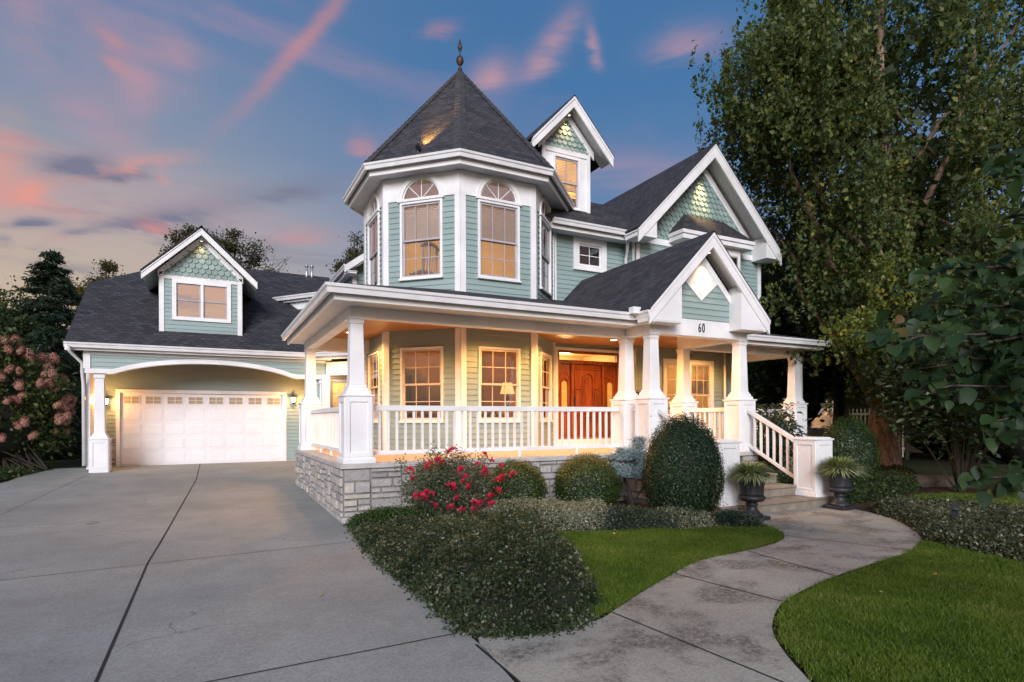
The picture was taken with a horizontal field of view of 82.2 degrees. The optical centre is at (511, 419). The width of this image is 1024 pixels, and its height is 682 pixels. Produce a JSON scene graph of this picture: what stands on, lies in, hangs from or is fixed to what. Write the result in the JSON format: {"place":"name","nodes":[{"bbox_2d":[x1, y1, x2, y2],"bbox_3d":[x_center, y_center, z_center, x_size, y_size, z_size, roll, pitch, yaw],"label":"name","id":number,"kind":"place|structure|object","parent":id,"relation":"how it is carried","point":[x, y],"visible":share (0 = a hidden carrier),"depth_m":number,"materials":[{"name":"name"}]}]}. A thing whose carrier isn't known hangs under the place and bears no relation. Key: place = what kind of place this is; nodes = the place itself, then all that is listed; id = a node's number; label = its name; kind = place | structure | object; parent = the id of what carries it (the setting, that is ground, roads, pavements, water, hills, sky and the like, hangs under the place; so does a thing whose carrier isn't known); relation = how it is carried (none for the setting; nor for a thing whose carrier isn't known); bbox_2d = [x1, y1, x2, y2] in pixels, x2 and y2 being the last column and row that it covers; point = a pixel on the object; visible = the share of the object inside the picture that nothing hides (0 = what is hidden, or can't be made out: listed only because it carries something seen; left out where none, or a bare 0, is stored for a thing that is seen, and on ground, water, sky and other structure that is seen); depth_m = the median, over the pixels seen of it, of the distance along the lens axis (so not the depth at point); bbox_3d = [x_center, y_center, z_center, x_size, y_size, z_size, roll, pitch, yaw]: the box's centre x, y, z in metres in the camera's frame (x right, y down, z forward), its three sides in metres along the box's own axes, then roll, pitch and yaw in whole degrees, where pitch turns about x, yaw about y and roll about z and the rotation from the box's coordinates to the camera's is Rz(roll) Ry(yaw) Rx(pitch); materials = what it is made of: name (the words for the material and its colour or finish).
{"place":"outdoors","nodes":[
{"label":"outdoors","id":0,"kind":"place"},
{"bbox_2d":[0,460,520,681],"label":"driveway","id":1,"kind":"structure","parent":0,"point":[218,572],"depth_m":5.57,"materials":[{"name":"concrete"}]},
{"bbox_2d":[500,383,514,405],"bbox_3d":[-0.108,-0.580,14.065,0.360,0.600,0.360,0,0,-27],"label":"table lamp","id":2,"kind":"object","parent":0,"point":[509,389],"visible":0.55,"depth_m":13.96,"materials":[{"name":"beige fabric"}]},
{"bbox_2d":[0,0,1023,326],"label":"sky","id":3,"kind":"structure","parent":0,"point":[123,123],"materials":[{"name":"blue"}]},
{"bbox_2d":[1,443,1023,681],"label":"ground","id":4,"kind":"structure","parent":0,"point":[920,463],"depth_m":18.57,"materials":[{"name":"green plant"}]},
{"bbox_2d":[0,462,53,482],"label":"border plants","id":5,"kind":"object","parent":4,"relation":"on","point":[14,471],"visible":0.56,"depth_m":15.30,"materials":[{"name":"green plant"}]},
{"bbox_2d":[0,285,68,362],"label":"oak tree","id":6,"kind":"object","parent":4,"relation":"on","point":[15,320],"visible":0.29,"depth_m":22.98,"materials":[{"name":"green plant"}]},
{"bbox_2d":[0,325,81,469],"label":"hydrangea bush","id":7,"kind":"object","parent":4,"relation":"on","point":[27,417],"visible":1,"depth_m":15.93,"materials":[{"name":"green plant"}]},
{"bbox_2d":[0,249,85,453],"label":"spruce tree","id":8,"kind":"object","parent":4,"relation":"on","point":[51,281],"visible":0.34,"depth_m":24.39,"materials":[{"name":"green plant"}]},
{"bbox_2d":[0,270,87,392],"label":"yellowing tree","id":9,"kind":"object","parent":4,"relation":"on","point":[78,289],"visible":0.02,"depth_m":30.29,"materials":[{"name":"green plant"}]},
{"bbox_2d":[9,311,85,461],"bbox_3d":[-16.550,-1.117,21.093,4.285,5.614,4.694,0,0,39],"label":"spruce tree","id":10,"kind":"object","parent":4,"relation":"on","point":[47,337],"visible":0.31,"depth_m":20.99,"materials":[{"name":"green plant"}]},
{"bbox_2d":[71,258,124,312],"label":"yellowing tree","id":11,"kind":"object","parent":4,"relation":"on","point":[108,267],"visible":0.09,"depth_m":32.37,"materials":[{"name":"green plant"}]},
{"bbox_2d":[63,225,331,472],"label":"garage","id":12,"kind":"structure","parent":4,"relation":"on","point":[188,354],"depth_m":17.83,"materials":[{"name":"paint"}]},
{"bbox_2d":[120,393,282,465],"bbox_3d":[-9.741,0.288,18.680,4.580,2.218,0.065,0,0,-27],"label":"garage door","id":13,"kind":"structure","parent":12,"relation":"in","point":[156,428],"depth_m":18.57,"materials":[{"name":"paint"}]},
{"bbox_2d":[291,394,295,403],"bbox_3d":[-7.333,-0.691,19.676,0.210,0.360,0.235,0,0,-27],"label":"wall lantern","id":14,"kind":"object","parent":12,"relation":"attached to","point":[293,398],"depth_m":19.62,"materials":[{"name":"white glass"}]},
{"bbox_2d":[158,223,299,272],"bbox_3d":[-17.036,-4.930,35.026,8.214,13.259,5.070,0,0,-27],"label":"thinning tree","id":15,"kind":"object","parent":4,"relation":"on","point":[230,247],"visible":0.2,"depth_m":34.50,"materials":[{"name":"green plant"}]},
{"bbox_2d":[326,231,363,274],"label":"poplar tree","id":16,"kind":"object","parent":4,"relation":"on","point":[353,252],"visible":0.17,"depth_m":35.93,"materials":[{"name":"green plant"}]},
{"bbox_2d":[272,40,834,523],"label":"victorian house","id":17,"kind":"structure","parent":4,"relation":"on","point":[544,286],"depth_m":12.96,"materials":[{"name":"wood"}]},
{"bbox_2d":[330,379,346,407],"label":"window","id":18,"kind":"structure","parent":17,"relation":"in","point":[332,381],"depth_m":18.94,"materials":[{"name":"white paint"}]},
{"bbox_2d":[367,211,379,284],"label":"window","id":19,"kind":"structure","parent":17,"relation":"in","point":[373,263],"depth_m":14.07,"materials":[{"name":"white paint"}]},
{"bbox_2d":[366,192,380,224],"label":"arch window","id":20,"kind":"structure","parent":17,"relation":"in","point":[374,208],"depth_m":14.00,"materials":[{"name":"white paint"}]},
{"bbox_2d":[368,351,380,422],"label":"window","id":21,"kind":"structure","parent":17,"relation":"in","point":[374,386],"depth_m":14.01,"materials":[{"name":"white paint"}]},
{"bbox_2d":[415,142,420,153],"bbox_3d":[-1.982,-5.746,12.390,0.117,0.247,0.198,0,0,-5],"label":"roof spotlight","id":22,"kind":"object","parent":17,"relation":"on","point":[418,146],"visible":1,"depth_m":12.34,"materials":[{"name":"black metal"}]},
{"bbox_2d":[397,173,444,203],"bbox_3d":[-1.996,-5.095,12.847,1.120,0.585,0.085,0,0,18],"label":"arch window","id":23,"kind":"structure","parent":17,"relation":"in","point":[401,198],"depth_m":12.85,"materials":[{"name":"white paint"}]},
{"bbox_2d":[399,346,443,422],"bbox_3d":[-1.975,-0.760,12.860,1.060,1.665,0.122,0,0,18],"label":"window","id":24,"kind":"structure","parent":17,"relation":"in","point":[403,401],"depth_m":12.88,"materials":[{"name":"white paint"}]},
{"bbox_2d":[399,197,443,281],"bbox_3d":[-1.982,-3.935,12.875,1.060,1.735,0.155,0,0,18],"label":"window","id":25,"kind":"structure","parent":17,"relation":"in","point":[437,233],"depth_m":12.92,"materials":[{"name":"white paint"}]},
{"bbox_2d":[409,242,438,275],"bbox_3d":[-1.980,-3.424,13.306,0.569,1.105,0.547,0,0,43],"label":"wooden chair","id":26,"kind":"object","parent":17,"relation":"in","point":[424,271],"visible":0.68,"depth_m":13.16,"materials":[{"name":"brown wood"}]},
{"bbox_2d":[475,175,521,206],"bbox_3d":[-0.286,-5.101,12.989,1.120,0.585,0.085,0,0,-27],"label":"arch window","id":27,"kind":"structure","parent":17,"relation":"in","point":[487,180],"depth_m":12.99,"materials":[{"name":"white paint"}]},
{"bbox_2d":[477,198,520,282],"bbox_3d":[-0.296,-3.941,13.016,1.060,1.735,0.155,0,0,-27],"label":"window","id":28,"kind":"structure","parent":17,"relation":"in","point":[482,234],"depth_m":13.06,"materials":[{"name":"white paint"}]},
{"bbox_2d":[478,346,520,422],"bbox_3d":[-0.275,-0.766,13.001,1.060,1.665,0.122,0,0,-27],"label":"window","id":29,"kind":"structure","parent":17,"relation":"in","point":[517,401],"depth_m":13.04,"materials":[{"name":"white paint"}]},
{"bbox_2d":[538,197,552,228],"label":"arch window","id":30,"kind":"structure","parent":17,"relation":"in","point":[543,207],"depth_m":14.30,"materials":[{"name":"white paint"}]},
{"bbox_2d":[539,215,552,297],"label":"window","id":31,"kind":"structure","parent":17,"relation":"in","point":[545,234],"depth_m":14.40,"materials":[{"name":"white paint"}]},
{"bbox_2d":[540,352,553,421],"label":"window","id":32,"kind":"structure","parent":17,"relation":"in","point":[545,359],"depth_m":14.44,"materials":[{"name":"white paint"}]},
{"bbox_2d":[553,153,580,211],"bbox_3d":[1.412,-6.143,15.251,0.840,1.365,0.155,0,0,-27],"label":"window","id":33,"kind":"structure","parent":17,"relation":"in","point":[567,160],"depth_m":15.35,"materials":[{"name":"white paint"}]},
{"bbox_2d":[555,347,618,445],"bbox_3d":[2.047,-0.606,15.698,2.180,2.565,0.200,0,0,-27],"label":"front door","id":34,"kind":"structure","parent":17,"relation":"in","point":[587,383],"depth_m":15.64,"materials":[{"name":"brown wood"}]},
{"bbox_2d":[573,236,606,272],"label":"window","id":35,"kind":"structure","parent":17,"relation":"in","point":[590,255],"depth_m":15.68,"materials":[{"name":"white paint"}]},
{"bbox_2d":[663,358,676,398],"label":"window","id":36,"kind":"structure","parent":17,"relation":"in","point":[666,362],"depth_m":16.19,"materials":[{"name":"white paint"}]},
{"bbox_2d":[690,360,713,429],"bbox_3d":[5.391,-0.699,16.818,1.030,1.985,0.155,0,0,-27],"label":"window","id":37,"kind":"structure","parent":17,"relation":"in","point":[701,372],"depth_m":16.92,"materials":[{"name":"white paint"}]},
{"bbox_2d":[726,248,739,269],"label":"window","id":38,"kind":"structure","parent":17,"relation":"in","point":[735,254],"depth_m":16.90,"materials":[{"name":"white paint"}]},
{"bbox_2d":[346,500,764,640],"bbox_3d":[1.048,1.612,8.007,5.710,0.001,5.520,0,0,-27],"label":"planting bed","id":39,"kind":"object","parent":4,"relation":"on","point":[625,503],"visible":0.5,"depth_m":10.72,"materials":[{"name":"brown soil"}]},
{"bbox_2d":[343,496,437,528],"bbox_3d":[-1.782,1.414,8.994,1.538,0.487,1.183,0,0,-27],"label":"evergreen spray","id":40,"kind":"object","parent":39,"relation":"on","point":[384,513],"visible":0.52,"depth_m":8.77,"materials":[{"name":"green plant"}]},
{"bbox_2d":[389,441,517,517],"bbox_3d":[-0.868,0.976,9.270,2.219,1.312,1.377,0,0,-27],"label":"rose bush","id":41,"kind":"object","parent":39,"relation":"on","point":[440,471],"visible":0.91,"depth_m":9.02,"materials":[{"name":"green plant"}]},
{"bbox_2d":[343,494,612,640],"bbox_3d":[-0.173,1.291,6.970,2.970,0.719,5.252,0,0,-27],"label":"spreading shrub","id":42,"kind":"object","parent":39,"relation":"on","point":[504,573],"visible":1,"depth_m":5.32,"materials":[{"name":"green plant"}]},
{"bbox_2d":[484,453,549,503],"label":"round boxwood","id":43,"kind":"object","parent":39,"relation":"on","point":[527,477],"visible":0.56,"depth_m":9.83,"materials":[{"name":"green plant"}]},
{"bbox_2d":[480,489,614,532],"bbox_3d":[0.521,1.279,8.958,2.099,0.738,1.750,0,0,-27],"label":"pale ground cover","id":44,"kind":"object","parent":39,"relation":"on","point":[571,515],"visible":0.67,"depth_m":8.67,"materials":[{"name":"green plant"}]},
{"bbox_2d":[552,452,623,505],"bbox_3d":[1.328,1.085,10.241,1.279,1.114,1.197,0,0,-5],"label":"round boxwood","id":45,"kind":"object","parent":39,"relation":"on","point":[588,476],"visible":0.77,"depth_m":9.87,"materials":[{"name":"green plant"}]},
{"bbox_2d":[604,435,651,506],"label":"blue spruce","id":46,"kind":"object","parent":39,"relation":"on","point":[629,463],"visible":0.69,"depth_m":10.38,"materials":[{"name":"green plant"}]},
{"bbox_2d":[594,493,681,531],"bbox_3d":[1.832,1.374,8.868,1.441,0.538,1.298,0,0,-27],"label":"dark ground cover","id":47,"kind":"object","parent":39,"relation":"on","point":[632,517],"visible":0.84,"depth_m":8.60,"materials":[{"name":"green plant"}]},
{"bbox_2d":[640,410,727,517],"bbox_3d":[2.703,0.684,9.222,1.392,1.901,1.306,0,0,-8],"label":"egg shaped yew","id":48,"kind":"object","parent":39,"relation":"on","point":[684,468],"visible":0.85,"depth_m":8.83,"materials":[{"name":"green plant"}]},
{"bbox_2d":[651,502,721,528],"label":"pale ground cover","id":49,"kind":"object","parent":39,"relation":"on","point":[689,521],"visible":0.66,"depth_m":8.67,"materials":[{"name":"green plant"}]},
{"bbox_2d":[709,502,766,527],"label":"ground cover","id":50,"kind":"object","parent":39,"relation":"on","point":[734,518],"visible":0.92,"depth_m":8.84,"materials":[{"name":"green plant"}]},
{"bbox_2d":[478,507,921,681],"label":"walkway","id":51,"kind":"structure","parent":4,"relation":"on","point":[708,620],"depth_m":4.71,"materials":[{"name":"concrete"}]},
{"bbox_2d":[734,472,770,520],"bbox_3d":[3.843,1.228,9.404,0.550,0.730,0.550,0,0,-27],"label":"urn planter","id":52,"kind":"object","parent":51,"relation":"on","point":[751,494],"visible":0.73,"depth_m":9.26,"materials":[{"name":"metal"}]},
{"bbox_2d":[725,460,785,486],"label":"spider plant","id":53,"kind":"object","parent":52,"relation":"in","point":[757,469],"visible":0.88,"depth_m":9.25,"materials":[{"name":"green plant"}]},
{"bbox_2d":[822,466,857,510],"bbox_3d":[5.843,1.220,10.457,0.550,0.730,0.550,0,0,-27],"label":"urn planter","id":54,"kind":"object","parent":51,"relation":"on","point":[839,486],"visible":0.76,"depth_m":10.32,"materials":[{"name":"metal"}]},
{"bbox_2d":[811,455,870,479],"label":"spider plant","id":55,"kind":"object","parent":54,"relation":"in","point":[838,463],"visible":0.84,"depth_m":10.31,"materials":[{"name":"green plant"}]},
{"bbox_2d":[747,238,838,423],"bbox_3d":[9.854,-3.311,25.777,9.052,10.001,8.338,0,0,2],"label":"shade tree","id":56,"kind":"object","parent":4,"relation":"on","point":[767,382],"visible":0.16,"depth_m":23.70,"materials":[{"name":"green plant"}]},
{"bbox_2d":[762,201,833,434],"bbox_3d":[14.755,-5.292,31.718,10.757,13.955,10.983,0,0,-27],"label":"shade tree","id":57,"kind":"object","parent":4,"relation":"on","point":[812,413],"visible":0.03,"depth_m":29.40,"materials":[{"name":"green plant"}]},
{"bbox_2d":[767,233,923,424],"bbox_3d":[15.237,-4.031,27.497,9.139,11.396,10.385,0,0,-27],"label":"shade tree","id":58,"kind":"object","parent":4,"relation":"on","point":[838,400],"visible":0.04,"depth_m":26.94,"materials":[{"name":"green plant"}]},
{"bbox_2d":[688,0,1023,466],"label":"river birch","id":59,"kind":"object","parent":4,"relation":"on","point":[816,105],"visible":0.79,"depth_m":15.54,"materials":[{"name":"green plant"}]},
{"bbox_2d":[846,406,908,459],"bbox_3d":[14.519,0.512,23.346,2.120,2.100,0.120,0,0,31],"label":"picket fence","id":60,"kind":"object","parent":4,"relation":"on","point":[906,447],"visible":0.22,"depth_m":23.45,"materials":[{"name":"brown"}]},
{"bbox_2d":[807,377,980,453],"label":"neighbour house","id":61,"kind":"structure","parent":4,"relation":"on","point":[816,425],"depth_m":29.42,"materials":[{"name":"yellow"}]},
{"bbox_2d":[809,399,833,430],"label":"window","id":62,"kind":"structure","parent":61,"relation":"in","point":[815,425],"depth_m":29.62,"materials":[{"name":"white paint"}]},
{"bbox_2d":[818,214,978,457],"bbox_3d":[18.373,-3.769,24.281,9.412,10.848,8.987,0,0,-27],"label":"shade tree","id":63,"kind":"object","parent":4,"relation":"on","point":[933,447],"visible":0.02,"depth_m":23.96,"materials":[{"name":"green plant"}]},
{"bbox_2d":[851,487,1020,561],"bbox_3d":[8.058,1.584,9.807,5.996,0.001,11.636,0,0,-8],"label":"planting bed","id":64,"kind":"object","parent":4,"relation":"on","point":[865,505],"visible":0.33,"depth_m":12.70,"materials":[{"name":"brown soil"}]},
{"bbox_2d":[756,398,811,482],"bbox_3d":[5.781,0.569,13.305,1.989,2.124,1.752,0,0,-4],"label":"rhododendron","id":65,"kind":"object","parent":64,"relation":"on","point":[782,422],"visible":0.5,"depth_m":13.06,"materials":[{"name":"green plant"}]},
{"bbox_2d":[776,462,922,503],"bbox_3d":[8.269,1.246,13.728,6.575,0.743,3.335,0,0,-27],"label":"leafy ground cover","id":66,"kind":"object","parent":64,"relation":"on","point":[886,481],"visible":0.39,"depth_m":12.26,"materials":[{"name":"green plant"}]},
{"bbox_2d":[817,405,886,484],"bbox_3d":[7.314,0.651,12.780,1.319,1.929,1.334,0,0,-27],"label":"round evergreen","id":67,"kind":"object","parent":64,"relation":"on","point":[853,439],"visible":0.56,"depth_m":12.37,"materials":[{"name":"green plant"}]},
{"bbox_2d":[864,316,1006,491],"bbox_3d":[9.706,-0.449,12.920,3.947,4.127,3.547,0,0,-27],"label":"variegated shrub","id":68,"kind":"object","parent":64,"relation":"on","point":[974,439],"visible":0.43,"depth_m":12.69,"materials":[{"name":"green plant"}]},
{"bbox_2d":[851,138,1023,507],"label":"broadleaf tree","id":69,"kind":"object","parent":64,"relation":"on","point":[999,361],"visible":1,"depth_m":3.46,"materials":[{"name":"green plant"}]},
{"bbox_2d":[867,488,1023,562],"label":"ivy bed","id":70,"kind":"object","parent":64,"relation":"on","point":[997,528],"visible":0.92,"depth_m":8.05,"materials":[{"name":"green plant"}]},
{"bbox_2d":[947,503,961,522],"bbox_3d":[6.052,1.396,8.022,0.170,0.520,0.170,0,0,-27],"label":"path light","id":71,"kind":"object","parent":64,"relation":"on","point":[954,507],"visible":0.77,"depth_m":8.00,"materials":[{"name":"metal"}]},
{"bbox_2d":[904,474,968,487],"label":"stone slab","id":72,"kind":"structure","parent":4,"relation":"on","point":[924,480],"depth_m":13.75,"materials":[{"name":"grey stone"}]},
{"bbox_2d":[909,259,1023,442],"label":"tree","id":73,"kind":"object","parent":4,"relation":"on","point":[1017,294],"visible":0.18,"depth_m":10.71,"materials":[{"name":"green plant"}]},
{"bbox_2d":[918,202,1023,463],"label":"shade tree","id":74,"kind":"object","parent":4,"relation":"on","point":[1009,452],"visible":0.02,"depth_m":20.12,"materials":[{"name":"green plant"}]},
{"bbox_2d":[559,525,785,618],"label":"lawn","id":75,"kind":"structure","parent":0,"point":[647,565],"depth_m":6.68,"materials":[{"name":"plant"}]},
{"bbox_2d":[771,539,1023,681],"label":"lawn","id":76,"kind":"structure","parent":0,"point":[824,646],"depth_m":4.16,"materials":[{"name":"plant"}]},
{"bbox_2d":[910,492,1023,508],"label":"grass","id":77,"kind":"structure","parent":0,"point":[1012,498],"depth_m":11.74,"materials":[{"name":"green plant"}]}
]}

